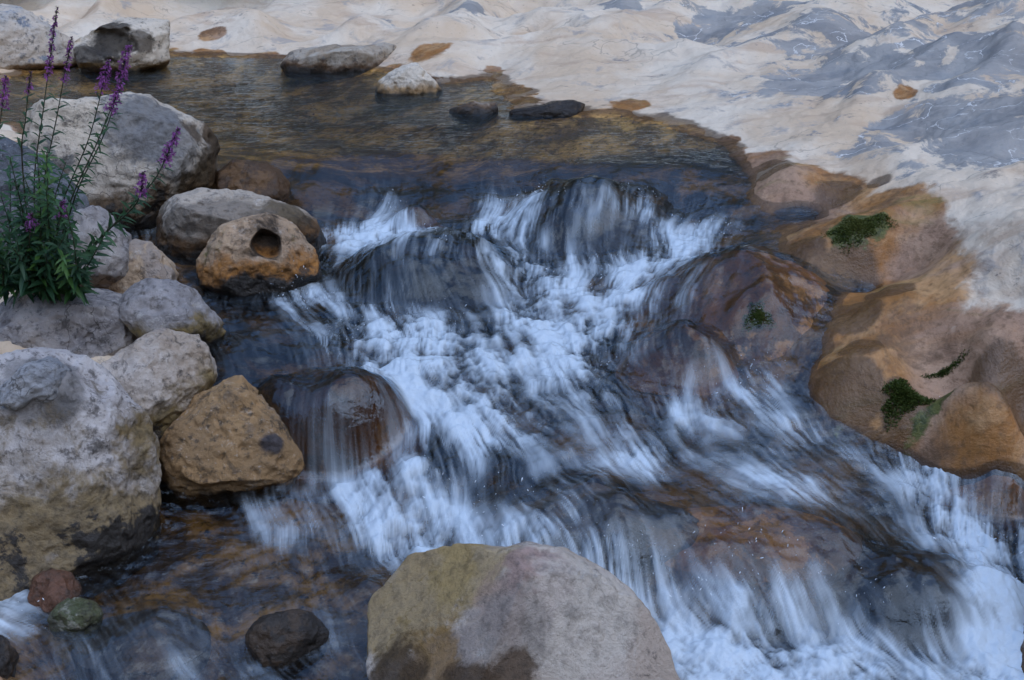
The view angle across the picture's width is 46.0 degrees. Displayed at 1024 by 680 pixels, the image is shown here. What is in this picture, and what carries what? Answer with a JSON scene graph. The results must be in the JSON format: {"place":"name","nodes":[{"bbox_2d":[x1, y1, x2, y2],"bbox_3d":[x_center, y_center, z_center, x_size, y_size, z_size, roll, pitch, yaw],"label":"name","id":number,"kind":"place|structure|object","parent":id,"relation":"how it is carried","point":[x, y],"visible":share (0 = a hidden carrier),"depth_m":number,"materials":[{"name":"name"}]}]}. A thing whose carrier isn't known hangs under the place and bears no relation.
{"place":"outdoors","nodes":[
{"label":"outdoors","id":0,"kind":"place"},
{"bbox_2d":[0,0,1023,679],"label":"bedrock","id":1,"kind":"structure","parent":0,"point":[906,114],"depth_m":4.27,"materials":[{"name":"stone"}]},
{"bbox_2d":[0,635,18,678],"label":"stone","id":2,"kind":"object","parent":1,"relation":"on","point":[9,656],"visible":0.99,"depth_m":2.70,"materials":[{"name":"grey stone"}]},
{"bbox_2d":[0,4,77,69],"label":"boulder","id":3,"kind":"object","parent":1,"relation":"on","point":[25,36],"visible":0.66,"depth_m":6.78,"materials":[{"name":"stone"}]},
{"bbox_2d":[0,136,89,258],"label":"boulder","id":4,"kind":"object","parent":1,"relation":"on","point":[11,147],"visible":0.21,"depth_m":3.76,"materials":[{"name":"stone"}]},
{"bbox_2d":[27,568,82,613],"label":"stone","id":5,"kind":"object","parent":1,"relation":"on","point":[52,587],"visible":0.75,"depth_m":2.87,"materials":[{"name":"red stone"}]},
{"bbox_2d":[0,288,137,357],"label":"boulder","id":6,"kind":"object","parent":1,"relation":"on","point":[94,328],"visible":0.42,"depth_m":3.56,"materials":[{"name":"grey stone"}]},
{"bbox_2d":[0,6,180,306],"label":"loosestrife plant","id":7,"kind":"object","parent":6,"relation":"on","point":[35,264],"visible":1,"depth_m":3.40,"materials":[{"name":"green plant"}]},
{"bbox_2d":[47,597,102,641],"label":"stone","id":8,"kind":"object","parent":1,"relation":"on","point":[73,619],"visible":0.98,"depth_m":2.80,"materials":[{"name":"green stone"}]},
{"bbox_2d":[0,347,161,609],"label":"boulder","id":9,"kind":"object","parent":1,"relation":"on","point":[80,476],"visible":0.94,"depth_m":2.93,"materials":[{"name":"white stone"}]},
{"bbox_2d":[66,205,131,288],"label":"boulder","id":10,"kind":"object","parent":1,"relation":"on","point":[115,269],"visible":0.5,"depth_m":3.88,"materials":[{"name":"grey stone"}]},
{"bbox_2d":[23,92,219,235],"bbox_3d":[-1.494,-0.653,4.570,0.757,0.619,0.622,-10,24,-23],"label":"boulder","id":11,"kind":"object","parent":1,"relation":"on","point":[141,136],"visible":0.62,"depth_m":4.32,"materials":[{"name":"white stone"}]},
{"bbox_2d":[73,17,169,81],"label":"boulder","id":12,"kind":"object","parent":1,"relation":"on","point":[148,39],"visible":0.84,"depth_m":6.82,"materials":[{"name":"white stone"}]},
{"bbox_2d":[71,609,210,679],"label":"submerged boulder","id":13,"kind":"object","parent":1,"relation":"on","point":[159,644],"visible":0.95,"depth_m":2.77,"materials":[{"name":"stone"}]},
{"bbox_2d":[105,239,178,293],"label":"stone","id":14,"kind":"object","parent":1,"relation":"on","point":[141,265],"visible":0.34,"depth_m":3.98,"materials":[{"name":"beige stone"}]},
{"bbox_2d":[146,250,159,259],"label":"pebble","id":15,"kind":"object","parent":14,"relation":"on","point":[151,254],"visible":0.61,"depth_m":4.01,"materials":[{"name":"beige stone"}]},
{"bbox_2d":[101,328,217,439],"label":"boulder","id":16,"kind":"object","parent":1,"relation":"on","point":[163,376],"visible":0.43,"depth_m":3.23,"materials":[{"name":"beige stone"}]},
{"bbox_2d":[117,278,225,356],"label":"boulder","id":17,"kind":"object","parent":1,"relation":"on","point":[147,305],"visible":0.65,"depth_m":3.59,"materials":[{"name":"grey stone"}]},
{"bbox_2d":[159,375,304,509],"bbox_3d":[-0.775,0.305,3.357,0.430,0.414,0.378,0,22,0],"label":"boulder","id":18,"kind":"object","parent":1,"relation":"on","point":[229,442],"visible":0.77,"depth_m":3.22,"materials":[{"name":"stone"}]},
{"bbox_2d":[155,187,327,265],"bbox_3d":[-0.985,-0.372,4.362,0.612,0.389,0.392,0,22,0],"label":"boulder","id":19,"kind":"object","parent":1,"relation":"on","point":[188,223],"visible":0.61,"depth_m":4.21,"materials":[{"name":"grey stone"}]},
{"bbox_2d":[210,159,290,202],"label":"stone","id":20,"kind":"object","parent":1,"relation":"on","point":[266,178],"visible":0.53,"depth_m":4.61,"materials":[{"name":"brown stone"}]},
{"bbox_2d":[196,212,322,303],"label":"boulder","id":21,"kind":"object","parent":1,"relation":"on","point":[251,257],"visible":0.98,"depth_m":4.00,"materials":[{"name":"beige stone"}]},
{"bbox_2d":[245,609,328,675],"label":"stone","id":22,"kind":"object","parent":1,"relation":"on","point":[292,641],"visible":1,"depth_m":2.74,"materials":[{"name":"grey stone"}]},
{"bbox_2d":[280,42,396,81],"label":"boulder","id":23,"kind":"object","parent":1,"relation":"on","point":[331,59],"visible":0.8,"depth_m":6.81,"materials":[{"name":"grey stone"}]},
{"bbox_2d":[284,370,427,502],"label":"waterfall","id":24,"kind":"object","parent":1,"relation":"on","point":[396,435],"visible":0.31,"depth_m":3.32,"materials":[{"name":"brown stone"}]},
{"bbox_2d":[375,62,443,107],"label":"stone","id":25,"kind":"object","parent":1,"relation":"on","point":[413,79],"visible":0.84,"depth_m":6.18,"materials":[{"name":"beige stone"}]},
{"bbox_2d":[392,210,442,233],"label":"submerged boulder","id":26,"kind":"object","parent":1,"relation":"on","point":[424,219],"visible":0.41,"depth_m":4.53,"materials":[{"name":"brown stone"}]},
{"bbox_2d":[325,264,537,347],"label":"waterfall","id":27,"kind":"object","parent":1,"relation":"on","point":[463,318],"visible":0.48,"depth_m":4.00,"materials":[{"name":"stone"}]},
{"bbox_2d":[448,101,497,124],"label":"stone","id":28,"kind":"object","parent":1,"relation":"on","point":[473,108],"visible":0.78,"depth_m":5.72,"materials":[{"name":"grey stone"}]},
{"bbox_2d":[366,541,679,679],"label":"boulder","id":29,"kind":"object","parent":1,"relation":"on","point":[528,610],"visible":1,"depth_m":2.50,"materials":[{"name":"grey stone"}]},
{"bbox_2d":[509,100,584,119],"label":"stone","id":30,"kind":"object","parent":1,"relation":"on","point":[565,108],"visible":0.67,"depth_m":5.66,"materials":[{"name":"grey stone"}]},
{"bbox_2d":[491,185,674,279],"bbox_3d":[0.290,-0.398,4.588,0.740,0.411,0.600,0,22,0],"label":"submerged boulder","id":31,"kind":"object","parent":1,"relation":"on","point":[615,224],"visible":0.48,"depth_m":4.39,"materials":[{"name":"stone"}]},
{"bbox_2d":[488,483,698,580],"bbox_3d":[0.217,0.529,3.105,0.560,0.282,0.320,0,22,0],"label":"submerged boulder","id":32,"kind":"object","parent":1,"relation":"on","point":[628,518],"visible":0.52,"depth_m":3.00,"materials":[{"name":"stone"}]},
{"bbox_2d":[615,325,738,417],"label":"submerged boulder","id":33,"kind":"object","parent":1,"relation":"on","point":[656,375],"visible":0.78,"depth_m":3.59,"materials":[{"name":"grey stone"}]},
{"bbox_2d":[614,250,828,364],"bbox_3d":[0.774,-0.076,4.052,0.860,0.436,0.800,0,22,0],"label":"submerged boulder","id":34,"kind":"object","parent":1,"relation":"on","point":[720,296],"visible":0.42,"depth_m":3.86,"materials":[{"name":"brown stone"}]},
{"bbox_2d":[742,299,777,332],"bbox_3d":[0.762,-0.076,3.740,0.115,0.080,0.095,0,22,0],"label":"moss cushion","id":35,"kind":"object","parent":34,"relation":"on","point":[758,315],"visible":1,"depth_m":3.73,"materials":[{"name":"green plant"}]},
{"bbox_2d":[663,503,862,606],"bbox_3d":[0.606,0.578,3.091,0.560,0.252,0.360,0,22,0],"label":"submerged boulder","id":36,"kind":"object","parent":1,"relation":"on","point":[837,547],"visible":0.67,"depth_m":2.96,"materials":[{"name":"brown stone"}]},
{"bbox_2d":[821,212,897,254],"bbox_3d":[1.173,-0.359,4.059,0.258,0.134,0.112,0,22,0],"label":"moss cushion","id":37,"kind":"object","parent":1,"relation":"on","point":[863,223],"visible":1,"depth_m":4.05,"materials":[{"name":"green plant"}]},
{"bbox_2d":[816,549,959,660],"bbox_3d":[0.979,0.666,3.007,0.480,0.262,0.320,0,22,0],"label":"submerged boulder","id":38,"kind":"object","parent":1,"relation":"on","point":[859,614],"visible":0.45,"depth_m":2.89,"materials":[{"name":"stone"}]},
{"bbox_2d":[879,377,935,431],"bbox_3d":[1.117,0.181,3.406,0.160,0.134,0.104,0,22,0],"label":"moss cushion","id":39,"kind":"object","parent":1,"relation":"on","point":[905,393],"visible":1,"depth_m":3.39,"materials":[{"name":"green plant"}]},
{"bbox_2d":[921,349,969,378],"bbox_3d":[1.248,0.065,3.489,0.147,0.102,0.034,0,22,0],"label":"moss cushion","id":40,"kind":"object","parent":1,"relation":"on","point":[941,372],"visible":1,"depth_m":3.50,"materials":[{"name":"green plant"}]},
{"bbox_2d":[928,475,1023,531],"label":"submerged boulder","id":41,"kind":"object","parent":1,"relation":"on","point":[996,502],"visible":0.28,"depth_m":3.23,"materials":[{"name":"brown stone"}]},
{"bbox_2d":[0,56,1023,679],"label":"stream water","id":42,"kind":"structure","parent":0,"point":[962,580],"depth_m":3.35,"materials":[{"name":"liquid"}]},
{"bbox_2d":[37,181,1022,640],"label":"water spray","id":43,"kind":"object","parent":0,"point":[557,489],"visible":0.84,"depth_m":3.13,"materials":[{"name":"white liquid"}]}
]}

